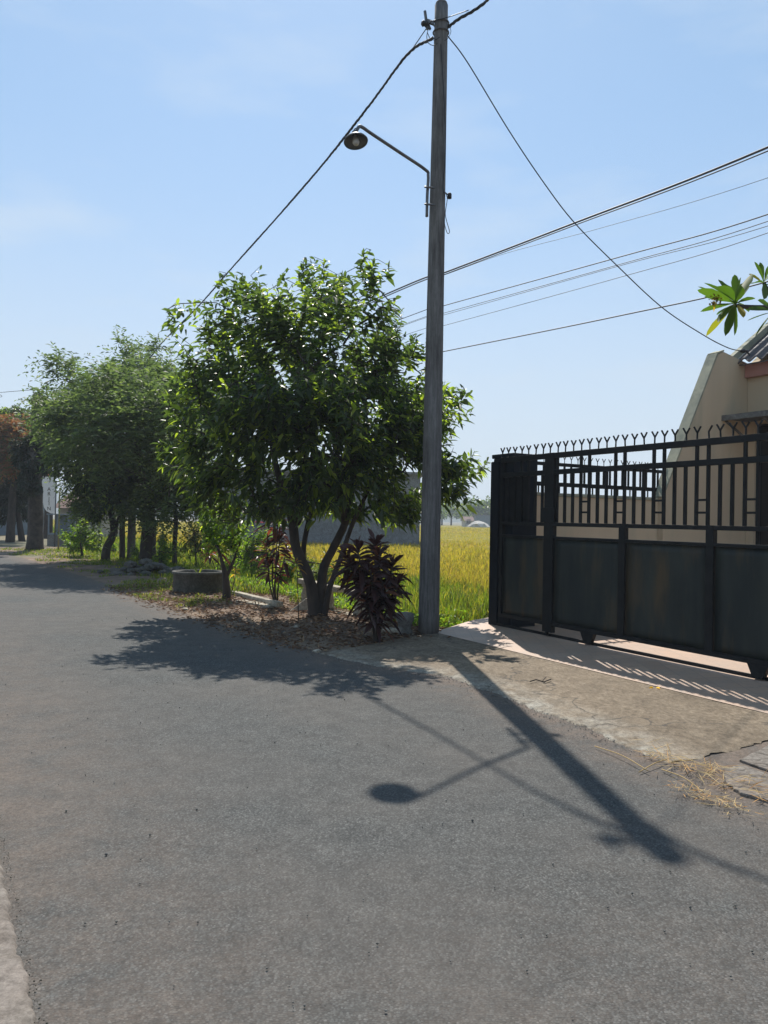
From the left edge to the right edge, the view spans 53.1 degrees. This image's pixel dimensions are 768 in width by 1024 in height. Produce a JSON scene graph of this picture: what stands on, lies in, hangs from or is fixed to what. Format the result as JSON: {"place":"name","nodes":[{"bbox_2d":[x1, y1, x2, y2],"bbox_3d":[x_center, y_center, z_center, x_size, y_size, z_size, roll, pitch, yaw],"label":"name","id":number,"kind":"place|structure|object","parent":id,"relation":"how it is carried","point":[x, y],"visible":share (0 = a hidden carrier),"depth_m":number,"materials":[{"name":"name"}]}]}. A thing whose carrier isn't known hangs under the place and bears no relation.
{"place":"outdoors","nodes":[
{"label":"outdoors","id":0,"kind":"place"},
{"bbox_2d":[0,865,36,1023],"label":"pavement","id":1,"kind":"structure","parent":0,"point":[16,1004],"depth_m":2.60,"materials":[{"name":"concrete"}]},
{"bbox_2d":[0,547,441,652],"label":"verge","id":2,"kind":"structure","parent":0,"point":[116,579],"depth_m":12.59,"materials":[{"name":"soil"}]},
{"bbox_2d":[7,410,55,549],"bbox_3d":[-14.786,-1.306,32.040,2.436,5.915,3.052,1,-1,0],"label":"dark tree","id":3,"kind":"object","parent":2,"relation":"on","point":[28,480],"visible":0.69,"depth_m":31.78,"materials":[{"name":"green plant"}]},
{"bbox_2d":[58,492,60,548],"bbox_3d":[-13.683,0.387,32.373,0.065,2.500,0.065,1,-1,-22],"label":"pipe post","id":4,"kind":"object","parent":2,"relation":"on","point":[58,521],"visible":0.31,"depth_m":32.35,"materials":[{"name":"grey metal"}]},
{"bbox_2d":[59,517,102,555],"bbox_3d":[-10.889,0.836,27.691,1.408,1.664,2.058,1,-1,-31],"label":"shrub","id":5,"kind":"object","parent":2,"relation":"on","point":[77,545],"visible":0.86,"depth_m":27.37,"materials":[{"name":"green plant"}]},
{"bbox_2d":[40,429,136,560],"bbox_3d":[-9.581,-0.637,25.686,3.100,4.684,3.189,1,-1,21],"label":"roadside tree","id":6,"kind":"object","parent":2,"relation":"on","point":[95,516],"visible":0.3,"depth_m":25.13,"materials":[{"name":"green plant"}]},
{"bbox_2d":[8,324,220,562],"bbox_3d":[-7.626,-2.260,23.539,6.928,8.002,11.384,1,-1,-24],"label":"feathery tree","id":7,"kind":"object","parent":2,"relation":"on","point":[101,416],"visible":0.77,"depth_m":21.73,"materials":[{"name":"green plant"}]},
{"bbox_2d":[111,543,126,552],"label":"bush","id":8,"kind":"object","parent":2,"relation":"on","point":[114,545],"visible":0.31,"depth_m":29.84,"materials":[{"name":"green plant"}]},
{"bbox_2d":[89,440,159,560],"bbox_3d":[-8.716,-0.543,26.338,2.784,4.494,3.739,2,-1,-38],"label":"slender tree","id":9,"kind":"object","parent":2,"relation":"on","point":[122,544],"visible":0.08,"depth_m":25.56,"materials":[{"name":"green plant"}]},
{"bbox_2d":[127,463,135,558],"bbox_3d":[-8.588,-1.342,26.308,0.279,6.100,0.279,1,-1,0],"label":"utility pole","id":10,"kind":"object","parent":2,"relation":"on","point":[130,537],"visible":0.07,"depth_m":26.17,"materials":[{"name":"concrete"}]},
{"bbox_2d":[130,544,138,559],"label":"bush","id":11,"kind":"object","parent":2,"relation":"on","point":[133,553],"visible":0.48,"depth_m":25.22,"materials":[{"name":"green plant"}]},
{"bbox_2d":[97,558,185,575],"bbox_3d":[-6.169,1.478,20.191,2.880,0.545,1.178,1,-1,0],"label":"stone heap","id":12,"kind":"object","parent":2,"relation":"on","point":[147,566],"visible":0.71,"depth_m":19.97,"materials":[{"name":"stone"}]},
{"bbox_2d":[152,532,175,564],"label":"bush","id":13,"kind":"object","parent":2,"relation":"on","point":[164,551],"visible":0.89,"depth_m":22.45,"materials":[{"name":"green plant"}]},
{"bbox_2d":[105,578,231,606],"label":"roadside grass","id":14,"kind":"structure","parent":2,"relation":"on","point":[151,589],"depth_m":15.06,"materials":[{"name":"green plant"}]},
{"bbox_2d":[141,429,214,563],"bbox_3d":[-6.148,-0.436,23.307,2.426,4.292,2.344,1,-1,-22],"label":"slender tree","id":15,"kind":"object","parent":2,"relation":"on","point":[175,533],"visible":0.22,"depth_m":22.99,"materials":[{"name":"green plant"}]},
{"bbox_2d":[172,565,222,593],"bbox_3d":[-3.811,1.382,15.793,1.060,0.583,1.060,1,-1,0],"label":"planter ring","id":16,"kind":"object","parent":2,"relation":"on","point":[200,581],"visible":0.84,"depth_m":15.37,"materials":[{"name":"concrete"}]},
{"bbox_2d":[198,540,229,569],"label":"ti plant","id":17,"kind":"object","parent":2,"relation":"on","point":[209,558],"visible":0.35,"depth_m":19.28,"materials":[{"name":"green plant"}]},
{"bbox_2d":[192,493,252,598],"bbox_3d":[-3.106,0.570,14.817,1.141,2.260,0.917,1,-1,44],"label":"tree","id":18,"kind":"object","parent":2,"relation":"on","point":[232,541],"visible":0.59,"depth_m":14.75,"materials":[{"name":"green plant"}]},
{"bbox_2d":[230,567,240,591],"bbox_3d":[-2.931,1.379,15.204,0.299,0.616,0.239,1,-1,39],"label":"croton","id":19,"kind":"object","parent":2,"relation":"on","point":[234,576],"visible":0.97,"depth_m":15.19,"materials":[{"name":"yellow plant"}]},
{"bbox_2d":[232,591,282,608],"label":"fallen curb","id":20,"kind":"structure","parent":2,"relation":"on","point":[271,603],"depth_m":13.71,"materials":[{"name":"concrete"}]},
{"bbox_2d":[116,582,411,646],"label":"verge stones","id":21,"kind":"object","parent":2,"relation":"on","point":[282,631],"visible":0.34,"depth_m":11.18,"materials":[{"name":"grey stone"}]},
{"bbox_2d":[247,519,295,600],"bbox_3d":[-1.979,0.711,13.606,0.953,1.964,0.865,1,-1,0],"label":"ti plant","id":22,"kind":"object","parent":2,"relation":"on","point":[267,562],"visible":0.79,"depth_m":13.62,"materials":[{"name":"red plant"}]},
{"bbox_2d":[101,582,450,652],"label":"leaf litter","id":23,"kind":"object","parent":2,"relation":"on","point":[284,609],"visible":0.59,"depth_m":11.81,"materials":[{"name":"brown plant"}]},
{"bbox_2d":[288,557,304,619],"bbox_3d":[-1.338,1.188,11.731,0.262,0.990,0.281,1,-1,-34],"label":"croton","id":24,"kind":"object","parent":2,"relation":"on","point":[293,570],"visible":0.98,"depth_m":11.70,"materials":[{"name":"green plant"}]},
{"bbox_2d":[290,598,307,611],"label":"concrete block","id":25,"kind":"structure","parent":2,"relation":"on","point":[303,605],"depth_m":12.84,"materials":[{"name":"grey concrete"}]},
{"bbox_2d":[151,248,490,615],"bbox_3d":[-1.053,-1.338,12.347,5.768,6.260,4.253,1,-1,0],"label":"roadside tree","id":26,"kind":"object","parent":2,"relation":"on","point":[279,419],"visible":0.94,"depth_m":11.70,"materials":[{"name":"green plant"}]},
{"bbox_2d":[315,547,341,580],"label":"ti plant","id":27,"kind":"object","parent":2,"relation":"on","point":[324,550],"visible":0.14,"depth_m":14.69,"materials":[{"name":"green plant"}]},
{"bbox_2d":[229,574,465,628],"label":"edge weeds","id":28,"kind":"object","parent":2,"relation":"on","point":[344,603],"visible":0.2,"depth_m":13.66,"materials":[{"name":"green plant"}]},
{"bbox_2d":[298,578,397,625],"bbox_3d":[-0.676,1.497,12.695,0.280,0.535,3.600,1,-1,-30],"label":"broken balustrade","id":29,"kind":"object","parent":2,"relation":"on","point":[335,588],"visible":0.21,"depth_m":12.99,"materials":[{"name":"concrete"}]},
{"bbox_2d":[324,528,414,642],"bbox_3d":[-0.191,0.963,9.878,1.221,1.517,1.008,1,-1,0],"label":"ti plant","id":30,"kind":"object","parent":2,"relation":"on","point":[377,597],"visible":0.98,"depth_m":9.76,"materials":[{"name":"purple plant"}]},
{"bbox_2d":[382,628,400,634],"bbox_3d":[0.127,1.646,10.624,0.299,0.097,0.097,1,-1,11],"label":"fallen post","id":31,"kind":"object","parent":2,"relation":"on","point":[393,630],"visible":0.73,"depth_m":10.59,"materials":[{"name":"concrete"}]},
{"bbox_2d":[396,612,413,635],"bbox_3d":[0.288,1.549,10.644,0.250,0.310,0.250,1,-1,0],"label":"concrete post stub","id":32,"kind":"object","parent":2,"relation":"on","point":[404,625],"visible":0.71,"depth_m":10.56,"materials":[{"name":"grey concrete"}]},
{"bbox_2d":[418,0,451,634],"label":"utility pole","id":33,"kind":"object","parent":2,"relation":"on","point":[429,597],"visible":0.98,"depth_m":10.63,"materials":[{"name":"concrete"}]},
{"bbox_2d":[144,36,434,367],"bbox_3d":[-3.543,-5.491,18.556,0.923,2.607,17.895,1,-1,-31],"label":"power cable","id":34,"kind":"object","parent":33,"relation":"attached to","point":[362,114],"visible":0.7,"depth_m":14.21,"materials":[{"name":"rubber"}]},
{"bbox_2d":[344,125,434,216],"bbox_3d":[0.079,-4.434,10.020,0.294,0.720,1.645,1,-1,40],"label":"street lamp","id":35,"kind":"object","parent":33,"relation":"attached to","point":[355,139],"visible":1,"depth_m":9.64,"materials":[{"name":"metal"}]},
{"bbox_2d":[430,10,468,21],"bbox_3d":[0.923,-6.763,10.492,0.606,0.137,0.141,1,-1,36],"label":"tie wire","id":36,"kind":"object","parent":33,"relation":"attached to","point":[449,16],"visible":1,"depth_m":10.57,"materials":[{"name":"metal"}]},
{"bbox_2d":[448,0,488,27],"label":"power cable","id":37,"kind":"object","parent":33,"relation":"attached to","point":[478,7],"visible":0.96,"depth_m":10.27,"materials":[{"name":"rubber"}]},
{"bbox_2d":[269,150,767,348],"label":"power cable","id":38,"kind":"object","parent":33,"relation":"attached to","point":[592,218],"visible":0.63,"depth_m":18.02,"materials":[{"name":"rubber"}]},
{"bbox_2d":[278,221,767,370],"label":"power cable","id":39,"kind":"object","parent":33,"relation":"attached to","point":[604,268],"visible":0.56,"depth_m":17.36,"materials":[{"name":"rubber"}]},
{"bbox_2d":[279,214,767,365],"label":"power cable","id":40,"kind":"object","parent":33,"relation":"attached to","point":[600,262],"visible":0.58,"depth_m":17.42,"materials":[{"name":"rubber"}]},
{"bbox_2d":[280,226,766,370],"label":"power cable","id":41,"kind":"object","parent":33,"relation":"attached to","point":[602,270],"visible":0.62,"depth_m":17.81,"materials":[{"name":"rubber"}]},
{"bbox_2d":[289,233,766,374],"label":"power cable","id":42,"kind":"object","parent":33,"relation":"attached to","point":[607,280],"visible":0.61,"depth_m":17.34,"materials":[{"name":"rubber"}]},
{"bbox_2d":[307,146,767,329],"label":"power cable","id":43,"kind":"object","parent":33,"relation":"attached to","point":[691,178],"visible":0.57,"depth_m":17.56,"materials":[{"name":"rubber"}]},
{"bbox_2d":[350,178,766,311],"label":"power cable","id":44,"kind":"object","parent":33,"relation":"attached to","point":[599,228],"visible":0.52,"depth_m":18.29,"materials":[{"name":"rubber"}]},
{"bbox_2d":[448,36,739,350],"bbox_3d":[3.312,-4.639,11.577,5.201,3.997,0.060,1,-1,-18],"label":"service wire","id":45,"kind":"object","parent":33,"relation":"attached to","point":[566,212],"visible":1,"depth_m":11.32,"materials":[{"name":"rubber"}]},
{"bbox_2d":[740,349,750,355],"bbox_3d":[5.820,-2.575,12.375,0.178,0.103,0.070,1,-1,0],"label":"wire insulator","id":46,"kind":"object","parent":45,"relation":"attached to","point":[744,351],"visible":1,"depth_m":12.36,"materials":[{"name":"rubber"}]},
{"bbox_2d":[425,281,767,353],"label":"power cable","id":47,"kind":"object","parent":33,"relation":"attached to","point":[595,320],"visible":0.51,"depth_m":17.76,"materials":[{"name":"rubber"}]},
{"bbox_2d":[53,526,488,628],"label":"field edge grass","id":48,"kind":"structure","parent":0,"point":[474,606],"depth_m":15.26,"materials":[{"name":"green plant"}]},
{"bbox_2d":[177,514,213,563],"bbox_3d":[-5.772,0.872,23.930,1.402,1.940,1.384,1,-1,0],"label":"bush","id":49,"kind":"object","parent":48,"relation":"on","point":[197,547],"visible":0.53,"depth_m":23.89,"materials":[{"name":"green plant"}]},
{"bbox_2d":[215,532,245,570],"bbox_3d":[-4.117,1.160,20.934,0.945,1.412,1.256,1,-1,-27],"label":"bush","id":50,"kind":"object","parent":48,"relation":"on","point":[230,561],"visible":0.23,"depth_m":20.70,"materials":[{"name":"green plant"}]},
{"bbox_2d":[232,524,275,577],"bbox_3d":[-3.409,1.053,19.366,1.302,1.574,1.099,1,-1,18],"label":"bush","id":51,"kind":"object","parent":48,"relation":"on","point":[249,554],"visible":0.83,"depth_m":19.38,"materials":[{"name":"green plant"}]},
{"bbox_2d":[271,557,297,584],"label":"bush","id":52,"kind":"object","parent":48,"relation":"on","point":[291,576],"visible":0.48,"depth_m":17.93,"materials":[{"name":"green plant"}]},
{"bbox_2d":[295,553,342,586],"bbox_3d":[-1.429,1.381,16.852,1.045,0.942,1.100,1,-1,0],"label":"bush","id":53,"kind":"object","parent":48,"relation":"on","point":[315,575],"visible":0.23,"depth_m":16.71,"materials":[{"name":"green plant"}]},
{"bbox_2d":[53,519,489,597],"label":"field","id":54,"kind":"structure","parent":0,"point":[445,537],"depth_m":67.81,"materials":[{"name":"yellow plant"}]},
{"bbox_2d":[0,505,43,534],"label":"house","id":55,"kind":"structure","parent":54,"relation":"on","point":[3,530],"depth_m":53.30,"materials":[{"name":"concrete"}]},
{"bbox_2d":[56,491,119,536],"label":"house","id":56,"kind":"structure","parent":54,"relation":"on","point":[64,509],"depth_m":48.71,"materials":[{"name":"paint"}]},
{"bbox_2d":[460,516,473,526],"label":"house","id":57,"kind":"structure","parent":54,"relation":"on","point":[468,520],"depth_m":178.50,"materials":[{"name":"paint"}]},
{"bbox_2d":[466,521,489,527],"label":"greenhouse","id":58,"kind":"object","parent":54,"relation":"on","point":[477,524],"visible":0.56,"depth_m":170.68,"materials":[{"name":"paint"}]},
{"bbox_2d":[474,515,489,525],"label":"shed","id":59,"kind":"structure","parent":54,"relation":"on","point":[485,519],"depth_m":182.00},
{"bbox_2d":[53,490,594,521],"bbox_3d":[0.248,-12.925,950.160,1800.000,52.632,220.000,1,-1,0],"label":"hills","id":60,"kind":"structure","parent":0,"point":[445,520],"depth_m":854.47,"materials":[{"name":"green plant"}]},
{"bbox_2d":[0,515,665,688],"bbox_3d":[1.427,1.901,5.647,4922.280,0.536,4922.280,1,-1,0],"label":"ground","id":61,"kind":"structure","parent":0,"point":[16,543],"depth_m":39.49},
{"bbox_2d":[0,467,27,540],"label":"dark tree","id":62,"kind":"object","parent":61,"relation":"on","point":[21,509],"visible":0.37,"depth_m":40.89,"materials":[{"name":"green plant"}]},
{"bbox_2d":[0,413,41,541],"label":"orange tree","id":63,"kind":"object","parent":61,"relation":"on","point":[9,428],"visible":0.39,"depth_m":39.11,"materials":[{"name":"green plant"}]},
{"bbox_2d":[0,391,52,538],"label":"background tree","id":64,"kind":"object","parent":61,"relation":"on","point":[11,412],"visible":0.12,"depth_m":46.78,"materials":[{"name":"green plant"}]},
{"bbox_2d":[42,477,56,546],"bbox_3d":[-15.694,-0.008,35.800,0.859,3.275,0.070,1,-1,0],"label":"sign board","id":65,"kind":"object","parent":61,"relation":"on","point":[49,499],"visible":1,"depth_m":35.80,"materials":[{"name":"metal"}]},
{"bbox_2d":[47,513,75,545],"bbox_3d":[-15.612,0.865,37.262,1.100,1.560,0.950,1,-1,0],"label":"roadside stall","id":66,"kind":"object","parent":61,"relation":"on","point":[50,539],"visible":0.38,"depth_m":36.84,"materials":[{"name":"grey concrete"}]},
{"bbox_2d":[0,546,301,604],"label":"verge grass","id":67,"kind":"structure","parent":61,"relation":"on","point":[114,556],"depth_m":22.28,"materials":[{"name":"green plant"}]},
{"bbox_2d":[214,469,421,545],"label":"warehouse","id":68,"kind":"structure","parent":61,"relation":"on","point":[322,531],"depth_m":45.99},
{"bbox_2d":[441,508,447,519],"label":"tree","id":69,"kind":"object","parent":61,"relation":"on","point":[443,515],"visible":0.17,"depth_m":210.17,"materials":[{"name":"green plant"}]},
{"bbox_2d":[441,503,455,524],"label":"tree","id":70,"kind":"object","parent":61,"relation":"on","point":[450,508],"visible":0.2,"depth_m":225.05,"materials":[{"name":"green plant"}]},
{"bbox_2d":[445,502,462,524],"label":"tree","id":71,"kind":"object","parent":61,"relation":"on","point":[455,512],"visible":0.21,"depth_m":235.18,"materials":[{"name":"green plant"}]},
{"bbox_2d":[457,495,487,521],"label":"tree","id":72,"kind":"object","parent":61,"relation":"on","point":[469,511],"visible":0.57,"depth_m":211.65,"materials":[{"name":"green plant"}]},
{"bbox_2d":[473,495,490,516],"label":"tree","id":73,"kind":"object","parent":61,"relation":"on","point":[485,510],"visible":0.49,"depth_m":209.38,"materials":[{"name":"green plant"}]},
{"bbox_2d":[488,453,537,626],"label":"gate pillar","id":74,"kind":"structure","parent":61,"relation":"on","point":[494,618],"depth_m":10.97,"materials":[{"name":"metal"}]},
{"bbox_2d":[535,492,658,624],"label":"boundary wall","id":75,"kind":"structure","parent":61,"relation":"on","point":[613,533],"depth_m":11.72,"materials":[{"name":"beige paint"}]},
{"bbox_2d":[537,457,661,496],"bbox_3d":[3.403,-0.536,11.849,2.950,0.562,0.040,1,-1,-30],"label":"spiked fence","id":76,"kind":"object","parent":75,"relation":"on","point":[564,465],"visible":0.5,"depth_m":11.83,"materials":[{"name":"metal"}]},
{"bbox_2d":[656,322,767,547],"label":"house","id":77,"kind":"structure","parent":61,"relation":"on","point":[732,388],"depth_m":13.00,"materials":[{"name":"beige paint"}]},
{"bbox_2d":[755,423,767,544],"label":"window","id":78,"kind":"structure","parent":77,"relation":"in","point":[761,538],"depth_m":13.13,"materials":[{"name":"paint"}]},
{"bbox_2d":[723,764,767,802],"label":"concrete slab","id":79,"kind":"object","parent":61,"relation":"on","point":[757,775],"depth_m":4.75,"materials":[{"name":"grey concrete"}]},
{"bbox_2d":[0,554,767,1023],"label":"road","id":80,"kind":"structure","parent":0,"point":[300,904],"depth_m":3.76,"materials":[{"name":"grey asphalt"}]},
{"bbox_2d":[0,817,47,1023],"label":"moss edge","id":81,"kind":"object","parent":80,"relation":"on","point":[21,931],"visible":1,"depth_m":2.85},
{"bbox_2d":[303,650,762,805],"bbox_3d":[1.286,1.671,6.274,0.865,0.017,7.201,1,-1,-33],"label":"road grit","id":82,"kind":"object","parent":80,"relation":"on","point":[539,716],"visible":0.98,"depth_m":6.33,"materials":[{"name":"grey gravel"}]},
{"bbox_2d":[595,746,647,770],"bbox_3d":[1.600,1.651,5.176,0.032,0.022,0.583,1,-1,-19],"label":"straw stalk","id":83,"kind":"object","parent":80,"relation":"on","point":[623,756],"visible":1,"depth_m":5.17,"materials":[{"name":"beige plant"}]},
{"bbox_2d":[639,759,666,771],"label":"straw stalk","id":84,"kind":"object","parent":80,"relation":"on","point":[652,764],"visible":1,"depth_m":5.01,"materials":[{"name":"beige plant"}]},
{"bbox_2d":[662,769,703,792],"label":"straw stalk","id":85,"kind":"object","parent":80,"relation":"on","point":[682,777],"visible":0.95,"depth_m":4.77,"materials":[{"name":"beige plant"}]},
{"bbox_2d":[635,737,762,778],"bbox_3d":[1.971,1.618,5.078,0.502,0.201,0.966,1,-1,-24],"label":"straw","id":86,"kind":"object","parent":80,"relation":"on","point":[653,752],"visible":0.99,"depth_m":5.11,"materials":[{"name":"beige plant"}]},
{"bbox_2d":[655,772,767,818],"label":"straw","id":87,"kind":"object","parent":80,"relation":"on","point":[698,789],"visible":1,"depth_m":4.41,"materials":[{"name":"beige plant"}]},
{"bbox_2d":[689,757,741,776],"bbox_3d":[2.146,1.634,4.955,0.393,0.134,0.395,1,-1,0],"label":"straw","id":88,"kind":"object","parent":80,"relation":"on","point":[716,766],"visible":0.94,"depth_m":4.97,"materials":[{"name":"beige plant"}]},
{"bbox_2d":[671,758,767,801],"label":"straw","id":89,"kind":"object","parent":80,"relation":"on","point":[709,774],"visible":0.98,"depth_m":4.67,"materials":[{"name":"beige plant"}]},
{"bbox_2d":[0,0,767,502],"label":"sky","id":90,"kind":"structure","parent":0,"point":[146,146],"materials":[{"name":"blue"}]},
{"bbox_2d":[320,633,767,762],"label":"apron","id":91,"kind":"object","parent":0,"point":[626,713],"visible":0.99,"depth_m":6.96,"materials":[{"name":"concrete"}]},
{"bbox_2d":[530,677,550,681],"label":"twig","id":92,"kind":"object","parent":91,"relation":"on","point":[540,680],"visible":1,"depth_m":7.53,"materials":[{"name":"brown wood"}]},
{"bbox_2d":[740,746,767,771],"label":"concrete slab","id":93,"kind":"object","parent":91,"relation":"on","point":[758,759],"depth_m":5.17,"materials":[{"name":"grey concrete"}]},
{"bbox_2d":[439,618,767,712],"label":"driveway tiles","id":94,"kind":"object","parent":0,"point":[737,690],"visible":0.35,"depth_m":8.45,"materials":[{"name":"beige tile"}]},
{"bbox_2d":[496,623,767,680],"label":"gate rail","id":95,"kind":"object","parent":94,"relation":"on","point":[646,654],"visible":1,"depth_m":8.68,"materials":[{"name":"metal"}]},
{"bbox_2d":[498,419,767,679],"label":"sliding gate","id":96,"kind":"structure","parent":95,"relation":"on","point":[709,597],"depth_m":8.69,"materials":[{"name":"metal"}]},
{"bbox_2d":[698,262,767,336],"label":"frangipani tree","id":97,"kind":"object","parent":94,"relation":"on","point":[734,293],"visible":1,"depth_m":7.74,"materials":[{"name":"green plant"}]}
]}

